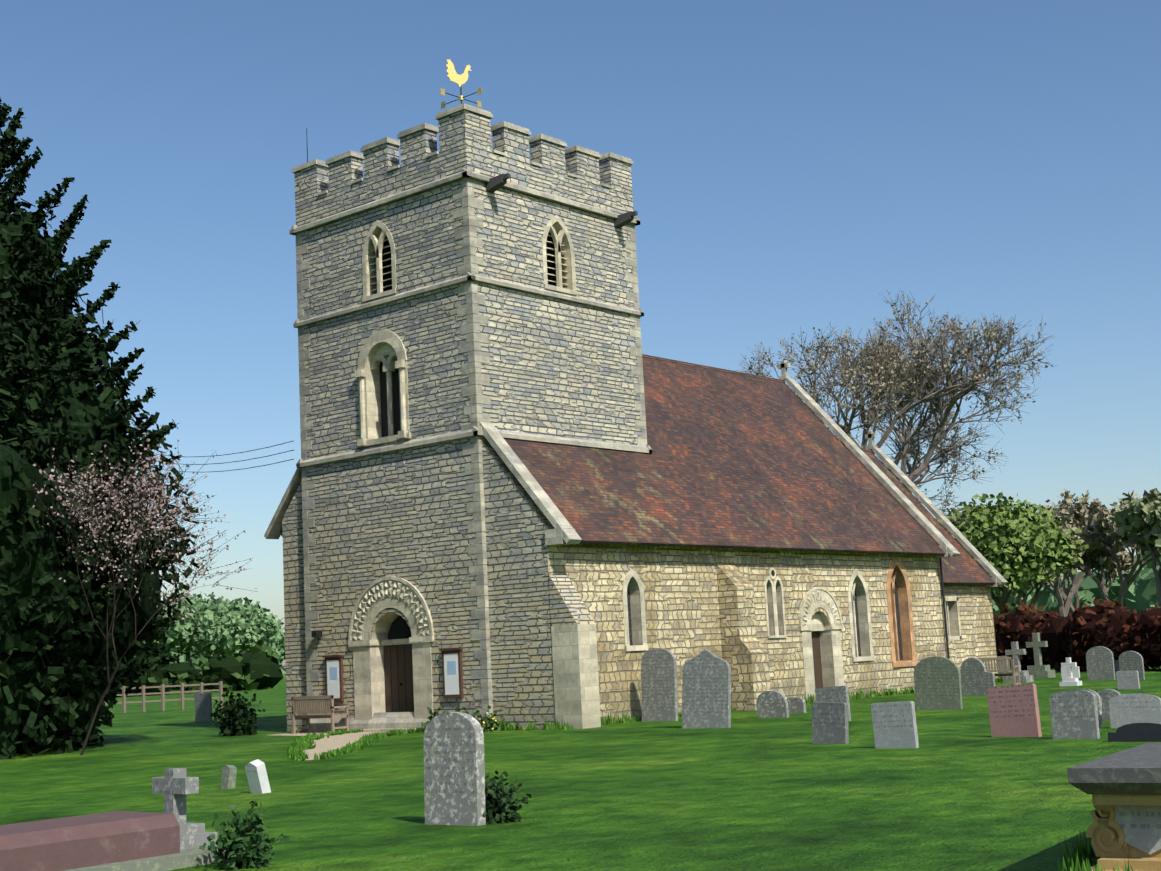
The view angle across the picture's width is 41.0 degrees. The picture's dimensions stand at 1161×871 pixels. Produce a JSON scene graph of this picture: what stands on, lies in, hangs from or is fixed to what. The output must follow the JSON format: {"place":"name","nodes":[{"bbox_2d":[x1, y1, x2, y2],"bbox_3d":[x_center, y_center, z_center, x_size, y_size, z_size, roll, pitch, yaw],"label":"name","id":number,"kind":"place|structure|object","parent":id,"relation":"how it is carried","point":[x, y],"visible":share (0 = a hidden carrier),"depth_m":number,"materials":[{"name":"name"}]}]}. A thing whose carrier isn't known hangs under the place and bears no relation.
{"place":"outdoors","nodes":[
{"label":"outdoors","id":0,"kind":"place"},
{"bbox_2d":[273,732,385,759],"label":"gravel path","id":1,"kind":"structure","parent":0,"point":[331,743],"depth_m":33.79,"materials":[{"name":"beige gravel"}]},
{"bbox_2d":[291,695,349,733],"bbox_3d":[-6.470,6.937,38.606,1.550,0.920,0.560,-10,-11,40],"label":"bench","id":2,"kind":"object","parent":1,"relation":"on","point":[298,703],"visible":0.96,"depth_m":38.41,"materials":[{"name":"brown wood"}]},
{"bbox_2d":[287,725,424,760],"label":"path edge grass","id":3,"kind":"structure","parent":1,"relation":"on","point":[301,743],"depth_m":31.35,"materials":[{"name":"green plant"}]},
{"bbox_2d":[0,666,1160,870],"bbox_3d":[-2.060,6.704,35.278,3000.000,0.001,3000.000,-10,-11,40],"label":"ground","id":4,"kind":"structure","parent":0,"point":[963,789],"depth_m":18.08,"materials":[{"name":"green plant"}]},
{"bbox_2d":[0,811,179,870],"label":"tomb slab","id":5,"kind":"structure","parent":4,"relation":"on","point":[68,843],"depth_m":12.45,"materials":[{"name":"pink stone"}]},
{"bbox_2d":[0,97,198,759],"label":"yew tree","id":6,"kind":"object","parent":4,"relation":"on","point":[54,372],"visible":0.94,"depth_m":36.15,"materials":[{"name":"green plant"}]},
{"bbox_2d":[14,425,256,754],"bbox_3d":[-10.327,3.188,34.191,5.622,7.494,7.897,-3,-8,1],"label":"blossom tree","id":7,"kind":"object","parent":4,"relation":"on","point":[151,484],"visible":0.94,"depth_m":33.60,"materials":[{"name":"pink plant"}]},
{"bbox_2d":[63,844,225,870],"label":"plinth","id":8,"kind":"structure","parent":4,"relation":"on","point":[190,857],"depth_m":12.65,"materials":[{"name":"grey stone"}]},
{"bbox_2d":[133,646,176,660],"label":"tree","id":9,"kind":"object","parent":4,"relation":"on","point":[139,654],"depth_m":187.28,"materials":[{"name":"green plant"}]},
{"bbox_2d":[103,681,222,712],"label":"field fence","id":10,"kind":"object","parent":4,"relation":"on","point":[163,693],"visible":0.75,"depth_m":73.10,"materials":[{"name":"brown wood"}]},
{"bbox_2d":[136,595,227,659],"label":"tree","id":11,"kind":"object","parent":4,"relation":"on","point":[199,632],"visible":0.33,"depth_m":179.46,"materials":[{"name":"green plant"}]},
{"bbox_2d":[152,768,217,849],"bbox_3d":[-3.544,3.301,13.565,0.620,0.760,0.437,-10,-12,40],"label":"stone cross","id":12,"kind":"object","parent":4,"relation":"on","point":[174,786],"visible":0.52,"depth_m":13.49,"materials":[{"name":"grey stone"}]},
{"bbox_2d":[116,644,285,696],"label":"hedge","id":13,"kind":"object","parent":4,"relation":"on","point":[257,667],"visible":0.31,"depth_m":142.55,"materials":[{"name":"green plant"}]},
{"bbox_2d":[194,693,212,721],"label":"stone","id":14,"kind":"object","parent":4,"relation":"on","point":[203,706],"visible":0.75,"depth_m":52.74,"materials":[{"name":"grey stone"}]},
{"bbox_2d":[161,588,247,687],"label":"tree","id":15,"kind":"object","parent":4,"relation":"on","point":[199,599],"visible":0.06,"depth_m":206.25,"materials":[{"name":"green plant"}]},
{"bbox_2d":[171,597,283,656],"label":"tree","id":16,"kind":"object","parent":4,"relation":"on","point":[249,627],"visible":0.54,"depth_m":191.16,"materials":[{"name":"green plant"}]},
{"bbox_2d":[170,635,285,676],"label":"woods","id":17,"kind":"object","parent":4,"relation":"on","point":[183,659],"visible":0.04,"depth_m":309.49,"materials":[{"name":"green plant"}]},
{"bbox_2d":[220,765,236,788],"bbox_3d":[-4.865,4.789,21.426,0.171,0.466,0.120,-6,-14,42],"label":"marker","id":18,"kind":"object","parent":4,"relation":"on","point":[228,778],"visible":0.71,"depth_m":21.39,"materials":[{"name":"grey stone"}]},
{"bbox_2d":[208,687,264,736],"bbox_3d":[-8.811,7.066,39.680,1.238,1.322,1.510,-10,-11,40],"label":"shrub","id":19,"kind":"object","parent":4,"relation":"on","point":[236,720],"visible":1,"depth_m":39.46,"materials":[{"name":"green plant"}]},
{"bbox_2d":[192,615,284,660],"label":"tree","id":20,"kind":"object","parent":4,"relation":"on","point":[281,651],"visible":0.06,"depth_m":221.68,"materials":[{"name":"green plant"}]},
{"bbox_2d":[199,801,289,870],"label":"shrub","id":21,"kind":"object","parent":4,"relation":"on","point":[245,846],"visible":1,"depth_m":12.56,"materials":[{"name":"green plant"}]},
{"bbox_2d":[245,759,270,793],"bbox_3d":[-4.213,4.539,20.298,0.242,0.585,0.140,-10,4,40],"label":"marker","id":22,"kind":"object","parent":4,"relation":"on","point":[257,777],"visible":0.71,"depth_m":20.23,"materials":[{"name":"white stone"}]},
{"bbox_2d":[282,480,306,731],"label":"aisle wall","id":23,"kind":"structure","parent":4,"relation":"on","point":[294,606],"depth_m":40.29,"materials":[{"name":"grey stone"}]},
{"bbox_2d":[421,706,445,732],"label":"shrub","id":24,"kind":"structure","parent":4,"relation":"on","point":[431,717],"depth_m":35.89,"materials":[{"name":"green plant"}]},
{"bbox_2d":[424,712,485,825],"bbox_3d":[-1.236,3.328,15.172,0.689,1.228,0.120,-9,-12,37],"label":"stone","id":25,"kind":"object","parent":4,"relation":"on","point":[454,778],"visible":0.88,"depth_m":15.10,"materials":[{"name":"grey stone"}]},
{"bbox_2d":[456,702,481,718],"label":"shrub","id":26,"kind":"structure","parent":4,"relation":"on","point":[458,709],"depth_m":35.47,"materials":[{"name":"green plant"}]},
{"bbox_2d":[295,144,645,717],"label":"church tower","id":27,"kind":"structure","parent":4,"relation":"on","point":[556,367],"depth_m":38.51,"materials":[{"name":"grey stone"}]},
{"bbox_2d":[148,441,293,471],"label":"power lines","id":28,"kind":"object","parent":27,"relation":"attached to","point":[237,461],"visible":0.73,"depth_m":52.85,"materials":[{"name":"grey metal"}]},
{"bbox_2d":[311,630,321,643],"bbox_3d":[-6.674,5.112,39.281,0.180,0.340,0.200,-10,-11,40],"label":"flood light","id":29,"kind":"object","parent":27,"relation":"attached to","point":[317,633],"visible":1,"depth_m":39.23,"materials":[{"name":"grey metal"}]},
{"bbox_2d":[323,647,463,701],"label":"notice boards","id":30,"kind":"object","parent":27,"relation":"attached to","point":[452,671],"visible":0.96,"depth_m":36.26,"materials":[{"name":"white paper"}]},
{"bbox_2d":[292,103,632,203],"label":"parapet","id":31,"kind":"structure","parent":27,"relation":"on","point":[463,124],"depth_m":39.43,"materials":[{"name":"grey stone"}]},
{"bbox_2d":[440,60,481,108],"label":"weathervane","id":32,"kind":"object","parent":31,"relation":"on","point":[455,77],"visible":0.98,"depth_m":42.10,"materials":[{"name":"gold metal"}]},
{"bbox_2d":[289,168,961,731],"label":"stone trim","id":33,"kind":"structure","parent":27,"relation":"attached to","point":[407,682],"depth_m":38.31,"materials":[{"name":"grey stone"}]},
{"bbox_2d":[485,173,637,227],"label":"water spouts","id":34,"kind":"object","parent":33,"relation":"on","point":[494,184],"visible":0.96,"depth_m":37.59,"materials":[{"name":"grey stone"}]},
{"bbox_2d":[472,705,507,731],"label":"flowering shrub","id":35,"kind":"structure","parent":4,"relation":"on","point":[488,724],"depth_m":34.74,"materials":[{"name":"green plant"}]},
{"bbox_2d":[482,770,531,823],"bbox_3d":[-0.849,3.542,15.180,0.632,0.525,0.663,-10,-11,40],"label":"shrub","id":36,"kind":"object","parent":4,"relation":"on","point":[499,808],"visible":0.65,"depth_m":15.04,"materials":[{"name":"green plant"}]},
{"bbox_2d":[548,574,600,728],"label":"buttress","id":37,"kind":"structure","parent":4,"relation":"on","point":[575,667],"depth_m":34.13,"materials":[{"name":"beige stone"}]},
{"bbox_2d":[482,441,718,728],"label":"nave","id":38,"kind":"structure","parent":4,"relation":"on","point":[524,561],"depth_m":35.76,"materials":[{"name":"beige stone"}]},
{"bbox_2d":[641,648,677,721],"bbox_3d":[1.805,5.786,35.564,0.944,1.810,0.100,-8,-10,38],"label":"stone","id":39,"kind":"object","parent":4,"relation":"on","point":[659,684],"visible":0.88,"depth_m":35.51,"materials":[{"name":"grey stone"}]},
{"bbox_2d":[682,649,730,728],"bbox_3d":[2.551,5.205,31.450,1.111,1.730,0.100,-7,-14,37],"label":"stone","id":40,"kind":"object","parent":4,"relation":"on","point":[706,688],"visible":0.86,"depth_m":31.40,"materials":[{"name":"grey stone"}]},
{"bbox_2d":[288,676,1160,870],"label":"base weeds","id":41,"kind":"object","parent":4,"relation":"on","point":[1083,852],"visible":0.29,"depth_m":34.06,"materials":[{"name":"green plant"}]},
{"bbox_2d":[716,563,770,711],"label":"buttress","id":42,"kind":"structure","parent":4,"relation":"on","point":[744,653],"depth_m":39.05,"materials":[{"name":"beige stone"}]},
{"bbox_2d":[756,690,788,717],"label":"stone","id":43,"kind":"object","parent":4,"relation":"on","point":[772,704],"visible":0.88,"depth_m":34.31,"materials":[{"name":"grey stone"}]},
{"bbox_2d":[787,697,806,712],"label":"stone","id":44,"kind":"object","parent":4,"relation":"on","point":[796,704],"visible":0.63,"depth_m":36.04,"materials":[{"name":"grey stone"}]},
{"bbox_2d":[712,548,946,698],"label":"church wall","id":45,"kind":"structure","parent":4,"relation":"on","point":[800,574],"depth_m":43.97,"materials":[{"name":"beige stone"}]},
{"bbox_2d":[264,354,1007,586],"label":"roof trim","id":46,"kind":"structure","parent":45,"relation":"on","point":[563,532],"depth_m":48.51,"materials":[{"name":"beige stone"}]},
{"bbox_2d":[281,357,994,584],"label":"roof tiles","id":47,"kind":"object","parent":45,"relation":"on","point":[735,461],"visible":0.52,"depth_m":43.97,"materials":[{"name":"brown tile"}]},
{"bbox_2d":[812,702,848,743],"bbox_3d":[3.936,4.609,24.450,0.624,0.791,0.090,-7,-10,43],"label":"stone","id":48,"kind":"object","parent":4,"relation":"on","point":[829,722],"visible":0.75,"depth_m":24.41,"materials":[{"name":"grey stone"}]},
{"bbox_2d":[815,686,850,720],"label":"stone","id":49,"kind":"object","parent":4,"relation":"on","point":[838,694],"visible":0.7,"depth_m":31.50,"materials":[{"name":"grey stone"}]},
{"bbox_2d":[871,701,918,747],"bbox_3d":[4.603,4.315,22.689,0.668,0.810,0.090,-11,-11,39],"label":"stone","id":50,"kind":"object","parent":4,"relation":"on","point":[894,725],"visible":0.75,"depth_m":22.65,"materials":[{"name":"grey stone"}]},
{"bbox_2d":[735,291,1056,528],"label":"bare tree","id":51,"kind":"object","parent":4,"relation":"on","point":[883,370],"visible":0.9,"depth_m":70.76,"materials":[{"name":"brown plant"}]},
{"bbox_2d":[914,656,962,709],"bbox_3d":[7.889,5.539,34.247,1.073,1.320,0.100,-6,-6,38],"label":"stone","id":52,"kind":"object","parent":4,"relation":"on","point":[937,682],"visible":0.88,"depth_m":34.20,"materials":[{"name":"grey stone"}]},
{"bbox_2d":[939,558,949,658],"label":"down pipe","id":53,"kind":"object","parent":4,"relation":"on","point":[944,609],"visible":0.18,"depth_m":48.27,"materials":[{"name":"grey metal"}]},
{"bbox_2d":[941,584,997,677],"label":"chancel wall","id":54,"kind":"structure","parent":4,"relation":"on","point":[976,622],"depth_m":51.89,"materials":[{"name":"beige"}]},
{"bbox_2d":[960,657,995,695],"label":"stone","id":55,"kind":"object","parent":4,"relation":"on","point":[977,679],"visible":0.75,"depth_m":40.89,"materials":[{"name":"grey stone"}]},
{"bbox_2d":[978,657,1020,684],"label":"bench","id":56,"kind":"object","parent":4,"relation":"on","point":[1012,669],"visible":0.56,"depth_m":45.40,"materials":[{"name":"brown wood"}]},
{"bbox_2d":[997,656,1008,678],"bbox_3d":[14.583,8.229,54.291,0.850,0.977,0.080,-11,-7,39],"label":"bench","id":57,"kind":"object","parent":4,"relation":"on","point":[1001,666],"visible":0.25,"depth_m":54.12,"materials":[{"name":"brown wood"}]},
{"bbox_2d":[938,492,1088,610],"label":"tree","id":58,"kind":"object","parent":4,"relation":"on","point":[1019,547],"visible":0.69,"depth_m":86.41,"materials":[{"name":"green plant"}]},
{"bbox_2d":[986,684,1041,736],"bbox_3d":[6.687,4.323,23.913,0.795,0.931,0.100,-13,-14,43],"label":"stone","id":59,"kind":"object","parent":4,"relation":"on","point":[1013,710],"visible":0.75,"depth_m":23.86,"materials":[{"name":"pink stone"}]},
{"bbox_2d":[992,603,1037,615],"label":"green hedge","id":60,"kind":"object","parent":4,"relation":"on","point":[1012,608],"visible":0.06,"depth_m":69.90,"materials":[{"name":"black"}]},
{"bbox_2d":[1003,642,1033,682],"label":"cross","id":61,"kind":"object","parent":4,"relation":"on","point":[1015,652],"visible":0.73,"depth_m":50.55,"materials":[{"name":"grey stone"}]},
{"bbox_2d":[1011,569,1061,609],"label":"tree","id":62,"kind":"object","parent":4,"relation":"on","point":[1038,594],"visible":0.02,"depth_m":133.48,"materials":[{"name":"green plant"}]},
{"bbox_2d":[1026,633,1055,677],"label":"cross","id":63,"kind":"object","parent":4,"relation":"on","point":[1038,669],"visible":0.88,"depth_m":54.45,"materials":[{"name":"grey stone"}]},
{"bbox_2d":[1036,488,1078,614],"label":"tree","id":64,"kind":"object","parent":4,"relation":"on","point":[1072,609],"depth_m":123.36,"materials":[{"name":"grey plant"}]},
{"bbox_2d":[1059,657,1081,685],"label":"cross","id":65,"kind":"object","parent":4,"relation":"on","point":[1069,680],"visible":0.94,"depth_m":44.96,"materials":[{"name":"white stone"}]},
{"bbox_2d":[1061,666,1079,677],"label":"stone","id":66,"kind":"object","parent":4,"relation":"on","point":[1076,671],"visible":0.6,"depth_m":52.56,"materials":[{"name":"white stone"}]},
{"bbox_2d":[1049,690,1099,738],"bbox_3d":[7.249,4.167,22.761,0.689,0.859,0.090,-12,-16,41],"label":"stone","id":67,"kind":"object","parent":4,"relation":"on","point":[1074,714],"visible":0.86,"depth_m":22.73,"materials":[{"name":"grey stone"}]},
{"bbox_2d":[992,551,1160,615],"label":"woods","id":68,"kind":"object","parent":4,"relation":"on","point":[1141,593],"visible":0.08,"depth_m":222.69,"materials":[{"name":"green plant"}]},
{"bbox_2d":[993,599,1160,670],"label":"copper hedge","id":69,"kind":"object","parent":4,"relation":"on","point":[1077,634],"visible":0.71,"depth_m":60.33,"materials":[{"name":"red plant"}]},
{"bbox_2d":[1033,490,1122,616],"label":"tree","id":70,"kind":"object","parent":4,"relation":"on","point":[1072,512],"visible":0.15,"depth_m":100.14,"materials":[{"name":"grey plant"}]},
{"bbox_2d":[1077,689,1101,727],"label":"stone","id":71,"kind":"object","parent":4,"relation":"on","point":[1099,703],"visible":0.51,"depth_m":25.13,"materials":[{"name":"grey stone"}]},
{"bbox_2d":[1086,646,1114,680],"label":"stone","id":72,"kind":"object","parent":4,"relation":"on","point":[1100,662],"visible":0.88,"depth_m":48.67,"materials":[{"name":"grey stone"}]},
{"bbox_2d":[1056,492,1160,608],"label":"tree","id":73,"kind":"object","parent":4,"relation":"on","point":[1107,555],"visible":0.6,"depth_m":91.40,"materials":[{"name":"green plant"}]},
{"bbox_2d":[1097,689,1120,720],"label":"stone","id":74,"kind":"object","parent":4,"relation":"on","point":[1106,695],"visible":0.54,"depth_m":26.79,"materials":[{"name":"grey stone"}]},
{"bbox_2d":[1067,743,1160,870],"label":"chest tomb","id":75,"kind":"object","parent":4,"relation":"on","point":[1123,787],"visible":1,"depth_m":9.81,"materials":[{"name":"grey stone"}]},
{"bbox_2d":[1114,660,1119,670],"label":"stone","id":76,"kind":"object","parent":4,"relation":"on","point":[1116,665],"visible":0.15,"depth_m":58.07,"materials":[{"name":"grey stone"}]},
{"bbox_2d":[1116,671,1139,689],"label":"stone","id":77,"kind":"object","parent":4,"relation":"on","point":[1127,679],"visible":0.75,"depth_m":40.30,"materials":[{"name":"grey stone"}]},
{"bbox_2d":[1119,651,1144,679],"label":"stone","id":78,"kind":"object","parent":4,"relation":"on","point":[1130,660],"visible":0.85,"depth_m":47.14,"materials":[{"name":"grey stone"}]},
{"bbox_2d":[1108,723,1160,741],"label":"stone","id":79,"kind":"object","parent":4,"relation":"on","point":[1141,732],"visible":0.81,"depth_m":21.57,"materials":[{"name":"black stone"}]},
{"bbox_2d":[1108,488,1160,607],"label":"tree","id":80,"kind":"object","parent":4,"relation":"on","point":[1142,516],"visible":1,"depth_m":75.35,"materials":[{"name":"green plant"}]},
{"bbox_2d":[1109,693,1160,727],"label":"stone","id":81,"kind":"object","parent":4,"relation":"on","point":[1130,708],"visible":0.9,"depth_m":24.63,"materials":[{"name":"grey stone"}]},
{"bbox_2d":[0,0,1160,670],"label":"sky","id":82,"kind":"structure","parent":0,"point":[797,164],"materials":[{"name":"blue"}]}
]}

